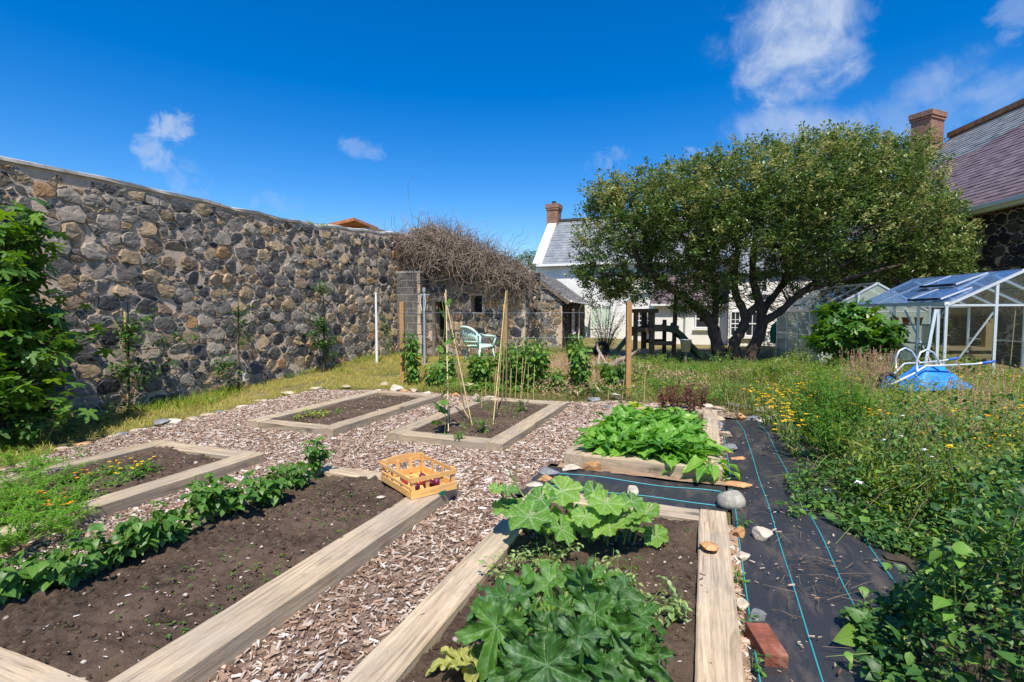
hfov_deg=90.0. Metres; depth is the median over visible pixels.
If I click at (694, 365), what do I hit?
weed clump
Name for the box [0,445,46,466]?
carrot plant
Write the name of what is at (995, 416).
yellow flower
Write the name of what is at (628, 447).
leafy plant
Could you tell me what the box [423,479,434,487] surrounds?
beetroot
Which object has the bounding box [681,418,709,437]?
chard plant
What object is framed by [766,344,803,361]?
shrub
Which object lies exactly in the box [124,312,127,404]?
wall stake
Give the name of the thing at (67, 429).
shade plant
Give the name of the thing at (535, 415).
raised bed
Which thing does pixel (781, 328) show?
folded parasol
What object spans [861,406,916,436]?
yellow flower
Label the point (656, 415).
chard plant
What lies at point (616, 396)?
stone
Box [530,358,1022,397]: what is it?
brown weeds
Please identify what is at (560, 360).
straw patch
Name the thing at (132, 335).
espalier tree
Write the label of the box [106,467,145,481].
marigold
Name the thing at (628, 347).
timber post
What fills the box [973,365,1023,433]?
dry grass clump
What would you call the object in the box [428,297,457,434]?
climbing bean
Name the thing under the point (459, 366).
bamboo cane
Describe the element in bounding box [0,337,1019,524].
ground
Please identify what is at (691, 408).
red lettuce
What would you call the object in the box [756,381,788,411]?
yellow flower
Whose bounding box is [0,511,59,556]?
carrot plant
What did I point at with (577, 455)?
raised bed
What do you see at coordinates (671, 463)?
leafy plant
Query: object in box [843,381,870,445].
tall weed
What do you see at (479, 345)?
garden chair
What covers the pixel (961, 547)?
bindweed
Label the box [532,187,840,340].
white house
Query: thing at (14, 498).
carrot plant
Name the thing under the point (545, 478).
stone
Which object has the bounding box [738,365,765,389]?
weed clump
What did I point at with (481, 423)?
bed plant
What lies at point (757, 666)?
gap weed
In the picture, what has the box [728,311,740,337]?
window
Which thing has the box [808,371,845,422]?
tall weed
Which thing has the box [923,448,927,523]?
wild flower
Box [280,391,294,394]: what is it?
stone
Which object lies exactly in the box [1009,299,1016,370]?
bamboo cane
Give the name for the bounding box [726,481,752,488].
stone
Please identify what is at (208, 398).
wall foot grass
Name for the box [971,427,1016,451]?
yellow flower
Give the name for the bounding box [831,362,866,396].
dry grass clump
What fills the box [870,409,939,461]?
dry grass clump
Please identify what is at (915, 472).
bramble buds
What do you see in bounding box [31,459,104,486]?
carrot plant
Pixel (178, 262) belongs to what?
garden wall
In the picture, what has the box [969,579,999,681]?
bindweed
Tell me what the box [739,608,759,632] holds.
gap weed
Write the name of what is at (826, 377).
tall weed
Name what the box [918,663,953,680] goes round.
bramble shoot
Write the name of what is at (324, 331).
wall stake
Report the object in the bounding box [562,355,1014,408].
dark weeds
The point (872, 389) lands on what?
dry grass clump
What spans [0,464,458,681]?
raised bed
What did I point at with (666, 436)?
leafy plant
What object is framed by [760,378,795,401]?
weed clump
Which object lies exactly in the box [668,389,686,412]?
red lettuce
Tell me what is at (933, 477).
wild flower
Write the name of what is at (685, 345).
bucket
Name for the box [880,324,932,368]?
plant shelf
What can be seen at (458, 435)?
bed plant
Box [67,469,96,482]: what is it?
marigold
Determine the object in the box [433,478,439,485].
beetroot
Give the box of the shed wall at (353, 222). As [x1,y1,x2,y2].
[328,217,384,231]
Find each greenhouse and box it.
[776,282,930,366]
[858,269,1023,374]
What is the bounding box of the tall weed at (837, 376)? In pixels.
[808,358,854,410]
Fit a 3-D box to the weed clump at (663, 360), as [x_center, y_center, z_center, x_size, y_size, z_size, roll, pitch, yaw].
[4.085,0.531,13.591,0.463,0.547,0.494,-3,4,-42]
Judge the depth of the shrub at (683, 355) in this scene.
16.49 m
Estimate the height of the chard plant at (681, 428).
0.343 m
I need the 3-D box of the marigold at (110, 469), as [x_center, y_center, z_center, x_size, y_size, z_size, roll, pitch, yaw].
[-3.710,1.189,4.737,0.303,0.156,0.235,-2,4,-33]
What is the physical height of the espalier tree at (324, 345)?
2.370 m
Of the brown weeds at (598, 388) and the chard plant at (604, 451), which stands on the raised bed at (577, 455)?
the chard plant at (604, 451)
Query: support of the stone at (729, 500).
on the weed membrane at (809, 662)
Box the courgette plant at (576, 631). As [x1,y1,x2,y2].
[455,556,674,681]
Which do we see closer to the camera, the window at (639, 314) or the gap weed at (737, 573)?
the gap weed at (737, 573)
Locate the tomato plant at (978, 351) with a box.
[973,327,985,369]
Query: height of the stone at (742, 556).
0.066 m
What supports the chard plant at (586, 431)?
on the raised bed at (577, 455)
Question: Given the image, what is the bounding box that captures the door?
[922,309,940,364]
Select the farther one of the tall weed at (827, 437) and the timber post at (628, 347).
the timber post at (628, 347)
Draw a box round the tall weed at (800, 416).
[791,396,827,435]
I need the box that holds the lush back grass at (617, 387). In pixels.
[412,349,893,406]
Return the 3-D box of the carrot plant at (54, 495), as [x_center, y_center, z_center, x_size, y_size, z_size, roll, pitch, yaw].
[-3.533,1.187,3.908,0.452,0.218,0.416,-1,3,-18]
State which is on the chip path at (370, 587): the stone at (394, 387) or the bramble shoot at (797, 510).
the stone at (394, 387)
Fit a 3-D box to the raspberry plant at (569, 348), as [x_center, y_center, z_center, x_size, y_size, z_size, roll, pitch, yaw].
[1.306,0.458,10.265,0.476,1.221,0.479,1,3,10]
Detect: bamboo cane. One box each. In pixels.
[443,296,465,415]
[444,293,472,424]
[445,290,448,431]
[493,291,505,423]
[497,299,505,408]
[502,295,506,398]
[505,290,507,401]
[506,292,511,394]
[507,300,507,397]
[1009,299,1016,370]
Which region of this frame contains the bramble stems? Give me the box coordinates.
[770,385,1023,681]
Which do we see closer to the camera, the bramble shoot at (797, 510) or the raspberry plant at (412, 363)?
the bramble shoot at (797, 510)
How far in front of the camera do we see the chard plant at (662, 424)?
5.87 m
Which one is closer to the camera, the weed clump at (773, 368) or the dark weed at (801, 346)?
the weed clump at (773, 368)
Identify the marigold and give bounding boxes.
[4,504,61,521]
[26,490,56,507]
[31,496,81,517]
[43,499,82,513]
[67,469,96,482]
[72,471,97,485]
[92,460,128,475]
[97,461,131,477]
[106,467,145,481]
[118,464,150,479]
[126,458,158,477]
[132,456,163,472]
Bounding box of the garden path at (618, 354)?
[563,352,631,388]
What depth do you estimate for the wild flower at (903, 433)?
4.24 m
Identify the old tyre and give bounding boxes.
[594,341,609,356]
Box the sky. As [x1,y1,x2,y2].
[0,0,1023,269]
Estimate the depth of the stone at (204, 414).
7.88 m
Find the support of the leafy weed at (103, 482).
on the raised bed at (184, 464)
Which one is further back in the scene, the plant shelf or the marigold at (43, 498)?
the plant shelf
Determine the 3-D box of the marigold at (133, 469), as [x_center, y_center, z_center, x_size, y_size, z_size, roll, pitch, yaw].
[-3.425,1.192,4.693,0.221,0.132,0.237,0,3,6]
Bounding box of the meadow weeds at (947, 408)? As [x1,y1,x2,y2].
[764,347,1023,518]
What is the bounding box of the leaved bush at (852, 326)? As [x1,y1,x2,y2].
[799,298,910,373]
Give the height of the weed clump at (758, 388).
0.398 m
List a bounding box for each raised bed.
[0,440,263,548]
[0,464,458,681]
[247,390,441,436]
[341,488,744,681]
[387,396,567,451]
[564,404,722,480]
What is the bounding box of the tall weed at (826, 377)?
[815,366,842,401]
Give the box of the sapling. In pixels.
[539,284,567,348]
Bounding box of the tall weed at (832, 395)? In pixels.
[815,372,863,446]
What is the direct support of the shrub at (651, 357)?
on the ground at (705, 349)
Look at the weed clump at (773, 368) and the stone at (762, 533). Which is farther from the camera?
the weed clump at (773, 368)
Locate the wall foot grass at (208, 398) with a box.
[52,351,426,418]
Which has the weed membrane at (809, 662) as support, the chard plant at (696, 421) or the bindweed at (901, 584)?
the bindweed at (901, 584)
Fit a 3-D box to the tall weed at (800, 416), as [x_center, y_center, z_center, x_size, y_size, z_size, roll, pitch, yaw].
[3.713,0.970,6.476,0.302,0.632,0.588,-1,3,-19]
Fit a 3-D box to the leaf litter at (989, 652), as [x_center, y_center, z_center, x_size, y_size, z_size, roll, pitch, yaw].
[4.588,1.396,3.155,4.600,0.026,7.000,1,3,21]
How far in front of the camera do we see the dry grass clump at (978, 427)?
5.03 m
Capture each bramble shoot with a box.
[775,492,826,518]
[808,492,856,513]
[819,463,857,477]
[858,590,941,660]
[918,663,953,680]
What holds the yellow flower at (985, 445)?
on the leaf litter at (989, 652)
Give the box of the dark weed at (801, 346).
[791,329,810,365]
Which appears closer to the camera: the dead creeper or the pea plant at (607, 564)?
the pea plant at (607, 564)
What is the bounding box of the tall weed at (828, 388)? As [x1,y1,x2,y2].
[814,370,845,432]
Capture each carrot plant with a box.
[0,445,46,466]
[0,452,66,477]
[0,464,47,491]
[0,471,67,495]
[0,474,64,509]
[0,484,40,510]
[0,489,56,526]
[0,492,83,531]
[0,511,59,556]
[1,506,73,547]
[10,480,91,509]
[15,488,107,522]
[19,446,78,468]
[23,503,101,536]
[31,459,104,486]
[38,471,114,507]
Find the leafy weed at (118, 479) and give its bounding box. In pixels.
[110,470,137,484]
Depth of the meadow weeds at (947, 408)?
6.27 m
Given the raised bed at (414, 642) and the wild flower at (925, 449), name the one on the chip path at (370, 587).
the raised bed at (414, 642)
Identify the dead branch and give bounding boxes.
[596,341,639,366]
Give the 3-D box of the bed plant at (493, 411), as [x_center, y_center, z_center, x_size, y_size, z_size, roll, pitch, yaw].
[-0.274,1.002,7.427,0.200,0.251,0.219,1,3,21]
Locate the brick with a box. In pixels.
[745,622,788,667]
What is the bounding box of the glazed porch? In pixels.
[590,304,613,337]
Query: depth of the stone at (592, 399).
9.20 m
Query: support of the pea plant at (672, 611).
on the raised bed at (414, 642)
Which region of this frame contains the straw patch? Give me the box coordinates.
[452,350,641,380]
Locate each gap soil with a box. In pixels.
[557,463,726,485]
[728,525,751,681]
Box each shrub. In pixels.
[546,343,565,354]
[581,289,625,351]
[646,352,666,364]
[668,347,692,360]
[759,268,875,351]
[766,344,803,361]
[794,263,923,336]
[860,281,976,355]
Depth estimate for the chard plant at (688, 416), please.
6.57 m
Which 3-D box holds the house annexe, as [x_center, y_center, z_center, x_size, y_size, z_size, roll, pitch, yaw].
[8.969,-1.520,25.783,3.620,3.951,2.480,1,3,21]
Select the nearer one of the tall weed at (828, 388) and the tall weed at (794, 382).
the tall weed at (828, 388)
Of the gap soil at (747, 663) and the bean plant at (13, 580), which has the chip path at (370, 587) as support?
the gap soil at (747, 663)
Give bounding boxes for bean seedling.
[604,553,626,585]
[606,556,642,584]
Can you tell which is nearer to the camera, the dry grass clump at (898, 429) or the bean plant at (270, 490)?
the bean plant at (270, 490)
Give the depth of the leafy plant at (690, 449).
5.06 m
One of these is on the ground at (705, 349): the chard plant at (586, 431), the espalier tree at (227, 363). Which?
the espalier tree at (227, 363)
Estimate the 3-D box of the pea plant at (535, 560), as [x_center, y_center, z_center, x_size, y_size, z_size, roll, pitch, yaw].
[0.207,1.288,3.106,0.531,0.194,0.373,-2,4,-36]
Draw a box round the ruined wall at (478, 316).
[403,238,541,358]
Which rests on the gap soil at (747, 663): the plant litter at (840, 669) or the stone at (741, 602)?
the stone at (741, 602)
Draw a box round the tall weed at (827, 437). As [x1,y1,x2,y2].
[808,401,835,462]
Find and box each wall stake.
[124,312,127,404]
[237,310,237,389]
[324,308,325,365]
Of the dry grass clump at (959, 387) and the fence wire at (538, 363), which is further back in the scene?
the fence wire at (538, 363)
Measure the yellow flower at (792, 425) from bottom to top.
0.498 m
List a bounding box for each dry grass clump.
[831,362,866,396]
[838,366,900,401]
[839,349,874,386]
[841,345,891,389]
[861,346,903,390]
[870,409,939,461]
[876,351,907,396]
[879,394,947,448]
[910,388,962,451]
[916,390,1001,461]
[924,357,992,446]
[927,355,988,435]
[942,361,1014,432]
[959,363,1016,437]
[961,370,988,431]
[972,359,1023,430]
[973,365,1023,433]
[974,362,1015,421]
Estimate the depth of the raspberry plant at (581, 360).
9.86 m
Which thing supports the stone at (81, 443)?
on the ground at (705, 349)
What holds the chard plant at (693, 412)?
on the raised bed at (577, 455)
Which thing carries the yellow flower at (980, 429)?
on the ground at (705, 349)
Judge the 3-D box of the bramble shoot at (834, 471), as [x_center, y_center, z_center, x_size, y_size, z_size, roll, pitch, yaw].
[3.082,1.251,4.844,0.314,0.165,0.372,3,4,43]
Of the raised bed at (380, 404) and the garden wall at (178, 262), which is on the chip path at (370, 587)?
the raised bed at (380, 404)
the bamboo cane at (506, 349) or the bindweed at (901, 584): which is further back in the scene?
the bamboo cane at (506, 349)
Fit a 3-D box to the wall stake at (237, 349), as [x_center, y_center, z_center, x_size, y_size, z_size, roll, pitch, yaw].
[-5.461,0.184,10.215,0.038,1.728,0.090,1,3,21]
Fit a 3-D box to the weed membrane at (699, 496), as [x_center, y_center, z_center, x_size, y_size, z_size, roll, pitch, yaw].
[0.989,1.331,4.565,1.726,0.052,0.945,1,3,21]
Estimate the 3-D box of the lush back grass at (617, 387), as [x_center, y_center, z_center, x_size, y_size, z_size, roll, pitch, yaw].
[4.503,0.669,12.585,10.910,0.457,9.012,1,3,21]
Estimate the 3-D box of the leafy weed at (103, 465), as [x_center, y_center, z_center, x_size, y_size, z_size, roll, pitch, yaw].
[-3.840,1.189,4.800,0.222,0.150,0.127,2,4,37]
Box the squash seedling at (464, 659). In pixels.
[425,644,503,681]
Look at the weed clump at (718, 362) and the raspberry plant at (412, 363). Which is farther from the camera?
the weed clump at (718, 362)
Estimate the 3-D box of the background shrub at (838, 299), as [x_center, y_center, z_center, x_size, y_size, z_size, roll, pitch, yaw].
[13.194,-1.352,19.422,4.460,3.821,2.452,1,3,21]
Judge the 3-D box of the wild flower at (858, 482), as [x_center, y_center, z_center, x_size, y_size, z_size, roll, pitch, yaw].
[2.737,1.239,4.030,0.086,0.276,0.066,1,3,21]
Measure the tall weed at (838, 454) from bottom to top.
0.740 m
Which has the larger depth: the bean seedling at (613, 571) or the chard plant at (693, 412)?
the chard plant at (693, 412)
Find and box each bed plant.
[454,430,464,440]
[470,416,493,432]
[479,395,490,409]
[486,402,498,416]
[512,394,528,411]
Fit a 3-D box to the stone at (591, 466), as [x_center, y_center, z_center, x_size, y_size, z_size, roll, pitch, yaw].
[0.804,1.265,5.142,0.179,0.133,0.098,0,3,-3]
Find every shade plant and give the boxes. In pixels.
[0,414,50,452]
[6,413,63,448]
[45,402,90,438]
[69,397,115,430]
[102,390,145,417]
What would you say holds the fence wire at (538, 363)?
attached to the timber post at (628, 347)
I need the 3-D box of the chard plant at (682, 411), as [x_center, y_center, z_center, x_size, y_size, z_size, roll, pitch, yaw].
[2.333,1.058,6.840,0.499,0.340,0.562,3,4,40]
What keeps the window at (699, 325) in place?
in the house annexe
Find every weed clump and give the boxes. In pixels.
[590,358,607,372]
[622,385,655,401]
[631,360,651,380]
[644,372,668,392]
[656,353,673,367]
[660,362,684,380]
[670,375,703,391]
[685,358,708,372]
[695,368,716,388]
[706,371,732,399]
[708,350,732,369]
[711,376,741,403]
[721,355,745,379]
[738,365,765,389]
[743,381,780,397]
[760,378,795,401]
[763,358,788,375]
[784,368,809,386]
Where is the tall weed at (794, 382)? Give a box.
[780,375,810,393]
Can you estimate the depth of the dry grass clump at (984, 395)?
5.68 m
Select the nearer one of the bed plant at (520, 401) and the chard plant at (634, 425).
the chard plant at (634, 425)
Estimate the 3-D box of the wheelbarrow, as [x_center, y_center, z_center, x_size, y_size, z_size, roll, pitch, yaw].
[7.005,0.519,8.641,1.832,0.814,0.688,0,3,-7]
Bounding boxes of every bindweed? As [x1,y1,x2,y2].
[836,651,852,669]
[858,586,869,598]
[872,469,883,509]
[882,562,891,569]
[895,437,908,448]
[896,580,910,617]
[923,637,953,680]
[924,550,951,680]
[932,595,955,679]
[934,541,977,679]
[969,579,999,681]
[1003,538,1023,681]
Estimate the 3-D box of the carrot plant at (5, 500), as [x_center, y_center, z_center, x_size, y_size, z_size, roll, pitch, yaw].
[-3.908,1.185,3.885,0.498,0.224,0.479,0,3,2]
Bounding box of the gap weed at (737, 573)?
[734,567,749,584]
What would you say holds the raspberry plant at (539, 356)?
on the ground at (705, 349)
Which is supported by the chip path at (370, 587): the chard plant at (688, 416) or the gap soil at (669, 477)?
the gap soil at (669, 477)
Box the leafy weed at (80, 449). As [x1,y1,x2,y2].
[70,443,91,457]
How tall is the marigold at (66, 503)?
0.146 m
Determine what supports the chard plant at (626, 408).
on the raised bed at (577, 455)
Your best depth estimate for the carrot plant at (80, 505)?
3.77 m
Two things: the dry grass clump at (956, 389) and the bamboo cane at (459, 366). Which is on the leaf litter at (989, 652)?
the dry grass clump at (956, 389)
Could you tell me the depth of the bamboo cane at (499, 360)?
7.34 m
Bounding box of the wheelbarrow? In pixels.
[876,347,995,392]
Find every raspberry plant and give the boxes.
[399,332,422,384]
[422,361,448,389]
[438,352,457,382]
[463,351,498,391]
[491,341,530,391]
[516,336,553,391]
[544,368,568,392]
[566,334,587,392]
[570,341,594,395]
[598,362,624,391]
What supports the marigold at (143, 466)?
on the raised bed at (184, 464)
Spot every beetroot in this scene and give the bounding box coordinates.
[415,482,419,490]
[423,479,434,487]
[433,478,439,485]
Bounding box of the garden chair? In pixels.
[460,326,495,360]
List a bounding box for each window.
[571,309,575,333]
[638,274,653,292]
[638,313,648,325]
[693,311,709,329]
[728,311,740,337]
[744,312,756,338]
[758,275,769,294]
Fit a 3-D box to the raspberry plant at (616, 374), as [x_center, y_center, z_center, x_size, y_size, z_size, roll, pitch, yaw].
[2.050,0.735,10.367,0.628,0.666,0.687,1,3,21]
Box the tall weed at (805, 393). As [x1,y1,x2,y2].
[791,372,817,410]
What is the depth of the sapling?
16.95 m
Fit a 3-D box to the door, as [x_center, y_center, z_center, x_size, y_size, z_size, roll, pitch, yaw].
[8.274,0.202,10.165,0.377,1.672,0.121,0,3,5]
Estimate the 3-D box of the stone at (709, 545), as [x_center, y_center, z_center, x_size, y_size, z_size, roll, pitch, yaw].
[1.222,1.278,3.179,0.115,0.058,0.114,1,3,21]
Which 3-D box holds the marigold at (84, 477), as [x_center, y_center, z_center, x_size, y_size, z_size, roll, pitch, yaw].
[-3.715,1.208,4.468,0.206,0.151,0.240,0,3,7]
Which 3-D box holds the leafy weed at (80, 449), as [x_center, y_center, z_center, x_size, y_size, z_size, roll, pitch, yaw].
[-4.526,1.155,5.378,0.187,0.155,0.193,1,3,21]
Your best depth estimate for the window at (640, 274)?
27.71 m
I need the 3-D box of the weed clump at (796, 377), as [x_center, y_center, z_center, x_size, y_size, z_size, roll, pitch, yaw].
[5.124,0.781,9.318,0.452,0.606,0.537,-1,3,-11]
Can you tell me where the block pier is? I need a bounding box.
[396,271,426,357]
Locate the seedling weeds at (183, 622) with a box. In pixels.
[54,405,689,654]
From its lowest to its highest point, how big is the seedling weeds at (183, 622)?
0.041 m
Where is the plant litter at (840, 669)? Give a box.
[723,435,905,681]
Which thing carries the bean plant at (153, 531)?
on the raised bed at (100, 643)
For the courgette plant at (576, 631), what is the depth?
1.88 m
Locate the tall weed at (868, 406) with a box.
[838,386,884,430]
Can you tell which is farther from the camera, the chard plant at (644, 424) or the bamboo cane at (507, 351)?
the bamboo cane at (507, 351)
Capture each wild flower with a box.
[854,480,861,499]
[900,415,903,456]
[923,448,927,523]
[930,456,934,524]
[945,444,953,527]
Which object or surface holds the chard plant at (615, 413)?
on the raised bed at (577, 455)
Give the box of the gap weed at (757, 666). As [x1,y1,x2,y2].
[752,649,771,677]
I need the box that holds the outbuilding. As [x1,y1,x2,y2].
[519,266,589,348]
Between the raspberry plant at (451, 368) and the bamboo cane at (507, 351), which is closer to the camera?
the bamboo cane at (507, 351)
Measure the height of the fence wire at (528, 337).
0.089 m
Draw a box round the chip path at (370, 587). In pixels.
[0,392,737,681]
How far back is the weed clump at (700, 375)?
10.59 m
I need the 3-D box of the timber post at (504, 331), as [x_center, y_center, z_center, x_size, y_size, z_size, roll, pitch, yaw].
[-0.147,0.118,10.989,0.094,1.814,0.094,0,3,0]
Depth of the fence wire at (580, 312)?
9.87 m
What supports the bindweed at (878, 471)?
on the leaf litter at (989, 652)
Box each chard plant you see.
[572,426,598,443]
[573,433,618,451]
[581,423,628,449]
[586,412,633,428]
[592,432,637,459]
[594,421,650,449]
[599,414,651,429]
[600,405,644,422]
[600,422,624,429]
[602,408,634,418]
[602,420,631,431]
[609,400,637,415]
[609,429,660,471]
[619,427,658,446]
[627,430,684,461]
[630,421,647,428]
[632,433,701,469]
[635,413,678,426]
[637,411,682,426]
[638,404,666,413]
[648,423,663,432]
[651,421,677,431]
[653,406,676,414]
[653,423,699,444]
[658,411,683,423]
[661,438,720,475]
[670,407,703,424]
[670,413,698,420]
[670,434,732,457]
[674,419,706,433]
[676,417,708,435]
[677,425,691,437]
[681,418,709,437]
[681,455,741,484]
[684,432,716,443]
[691,411,706,429]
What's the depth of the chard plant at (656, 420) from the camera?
6.18 m
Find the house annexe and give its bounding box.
[651,273,728,344]
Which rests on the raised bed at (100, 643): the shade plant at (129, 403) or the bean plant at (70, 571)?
the bean plant at (70, 571)
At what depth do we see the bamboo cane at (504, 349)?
8.15 m
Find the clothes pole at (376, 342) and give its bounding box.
[375,292,377,363]
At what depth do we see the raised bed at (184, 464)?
4.77 m
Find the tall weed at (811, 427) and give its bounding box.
[795,394,829,447]
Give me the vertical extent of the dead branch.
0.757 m
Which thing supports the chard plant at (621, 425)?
on the raised bed at (577, 455)
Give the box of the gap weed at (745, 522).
[732,514,752,527]
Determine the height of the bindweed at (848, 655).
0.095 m
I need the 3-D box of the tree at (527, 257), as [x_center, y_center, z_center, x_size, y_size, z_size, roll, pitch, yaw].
[1.400,-3.396,35.873,3.195,5.971,2.149,1,3,21]
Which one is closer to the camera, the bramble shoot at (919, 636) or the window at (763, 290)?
the bramble shoot at (919, 636)
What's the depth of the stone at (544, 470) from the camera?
5.01 m
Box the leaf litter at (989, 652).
[774,424,1023,681]
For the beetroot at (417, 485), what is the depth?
4.12 m
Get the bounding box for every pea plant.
[478,547,522,579]
[516,520,583,571]
[591,548,637,590]
[626,567,681,625]
[658,589,691,627]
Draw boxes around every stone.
[73,441,91,445]
[153,418,170,425]
[167,418,182,423]
[200,413,215,415]
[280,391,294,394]
[310,387,324,389]
[390,384,403,390]
[461,383,474,389]
[526,482,542,486]
[538,475,552,480]
[539,466,559,474]
[562,464,580,470]
[583,461,600,470]
[587,397,600,401]
[611,393,624,399]
[627,485,638,496]
[699,541,718,550]
[711,406,724,409]
[717,415,725,420]
[717,490,745,510]
[719,431,731,436]
[723,443,737,451]
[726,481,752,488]
[731,456,744,459]
[733,526,744,537]
[734,551,749,560]
[736,413,746,419]
[736,597,749,611]
[745,415,757,420]
[750,608,766,620]
[752,526,772,541]
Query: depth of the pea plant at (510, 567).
2.95 m
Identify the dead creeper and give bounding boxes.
[368,176,559,317]
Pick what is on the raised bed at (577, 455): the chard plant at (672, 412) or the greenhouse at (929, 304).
the chard plant at (672, 412)
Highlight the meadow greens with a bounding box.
[734,356,1023,527]
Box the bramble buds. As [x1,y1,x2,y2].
[843,397,1017,608]
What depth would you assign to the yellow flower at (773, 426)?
6.73 m
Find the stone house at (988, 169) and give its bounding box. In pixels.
[841,98,1023,361]
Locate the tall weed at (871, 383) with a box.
[837,372,879,424]
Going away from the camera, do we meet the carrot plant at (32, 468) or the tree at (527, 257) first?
the carrot plant at (32, 468)
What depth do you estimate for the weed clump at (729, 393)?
8.83 m
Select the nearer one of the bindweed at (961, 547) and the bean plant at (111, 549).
the bindweed at (961, 547)
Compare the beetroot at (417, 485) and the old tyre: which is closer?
the beetroot at (417, 485)
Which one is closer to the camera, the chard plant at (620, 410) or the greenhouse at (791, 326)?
the chard plant at (620, 410)
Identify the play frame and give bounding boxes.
[608,285,716,361]
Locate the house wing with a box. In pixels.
[727,244,834,346]
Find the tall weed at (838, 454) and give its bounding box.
[798,408,865,470]
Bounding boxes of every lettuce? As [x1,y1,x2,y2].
[627,401,641,407]
[655,386,673,408]
[662,382,679,404]
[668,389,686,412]
[677,381,695,404]
[682,389,700,411]
[692,385,709,408]
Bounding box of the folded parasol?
[770,318,788,353]
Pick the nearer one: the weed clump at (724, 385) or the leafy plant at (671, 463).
the leafy plant at (671, 463)
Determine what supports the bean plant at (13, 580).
on the raised bed at (100, 643)
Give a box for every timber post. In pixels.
[399,302,404,384]
[503,304,506,378]
[625,302,631,397]
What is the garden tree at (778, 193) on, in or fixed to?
on the ground at (705, 349)
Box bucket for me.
[680,339,691,351]
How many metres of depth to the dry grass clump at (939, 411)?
5.42 m
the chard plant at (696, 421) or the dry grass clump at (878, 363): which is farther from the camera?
the dry grass clump at (878, 363)
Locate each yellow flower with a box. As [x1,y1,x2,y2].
[742,385,778,414]
[749,390,775,425]
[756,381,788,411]
[759,398,789,431]
[763,391,811,423]
[770,405,819,441]
[772,388,795,417]
[772,415,816,457]
[782,410,807,452]
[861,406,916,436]
[927,408,980,436]
[940,433,1005,453]
[942,400,1005,435]
[970,418,997,450]
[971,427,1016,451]
[982,411,1007,437]
[994,417,1023,451]
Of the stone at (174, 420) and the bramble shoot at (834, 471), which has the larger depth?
the stone at (174, 420)
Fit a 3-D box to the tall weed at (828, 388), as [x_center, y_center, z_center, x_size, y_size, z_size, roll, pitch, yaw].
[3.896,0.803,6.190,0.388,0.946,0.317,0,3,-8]
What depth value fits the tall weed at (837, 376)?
6.92 m
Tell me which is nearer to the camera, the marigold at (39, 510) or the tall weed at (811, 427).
the marigold at (39, 510)
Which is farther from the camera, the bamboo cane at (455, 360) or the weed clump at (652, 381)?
the weed clump at (652, 381)
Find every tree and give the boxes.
[0,197,115,450]
[101,303,199,411]
[208,297,257,390]
[305,275,340,372]
[518,250,537,271]
[564,119,989,363]
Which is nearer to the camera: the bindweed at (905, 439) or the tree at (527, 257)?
the bindweed at (905, 439)
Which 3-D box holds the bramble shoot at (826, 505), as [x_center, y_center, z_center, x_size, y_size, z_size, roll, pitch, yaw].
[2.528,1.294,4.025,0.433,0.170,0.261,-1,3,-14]
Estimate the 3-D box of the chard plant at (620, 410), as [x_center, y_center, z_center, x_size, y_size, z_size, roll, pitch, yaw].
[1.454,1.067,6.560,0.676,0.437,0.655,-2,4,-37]
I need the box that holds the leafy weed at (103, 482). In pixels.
[92,474,112,487]
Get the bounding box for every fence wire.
[412,312,618,312]
[449,363,573,363]
[456,337,565,337]
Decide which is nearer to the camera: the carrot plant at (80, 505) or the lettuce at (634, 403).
the carrot plant at (80, 505)
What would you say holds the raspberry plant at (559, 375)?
on the ground at (705, 349)
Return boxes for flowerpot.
[901,317,910,323]
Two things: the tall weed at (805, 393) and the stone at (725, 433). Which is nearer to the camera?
the stone at (725, 433)
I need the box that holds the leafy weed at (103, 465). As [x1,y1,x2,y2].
[93,460,111,473]
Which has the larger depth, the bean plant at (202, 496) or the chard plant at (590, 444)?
the chard plant at (590, 444)
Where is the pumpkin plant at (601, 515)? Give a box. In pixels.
[488,452,668,547]
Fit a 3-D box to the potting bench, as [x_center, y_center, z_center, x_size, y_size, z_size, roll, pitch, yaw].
[9.655,0.238,11.179,1.350,1.465,0.500,0,3,0]
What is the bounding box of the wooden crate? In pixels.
[380,453,456,499]
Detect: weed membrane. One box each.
[515,466,728,524]
[721,419,1006,681]
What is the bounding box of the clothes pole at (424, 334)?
[418,288,429,364]
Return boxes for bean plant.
[0,548,60,604]
[13,534,103,592]
[75,514,143,575]
[107,500,181,554]
[152,500,208,543]
[179,472,235,521]
[207,472,258,514]
[238,468,294,505]
[267,457,315,489]
[301,436,335,477]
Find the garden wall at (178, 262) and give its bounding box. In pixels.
[0,156,410,422]
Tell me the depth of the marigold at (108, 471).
4.74 m
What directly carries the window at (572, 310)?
in the outbuilding
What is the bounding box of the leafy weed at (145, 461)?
[138,457,152,470]
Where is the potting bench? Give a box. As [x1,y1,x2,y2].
[914,318,993,374]
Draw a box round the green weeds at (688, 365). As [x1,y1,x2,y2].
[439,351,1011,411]

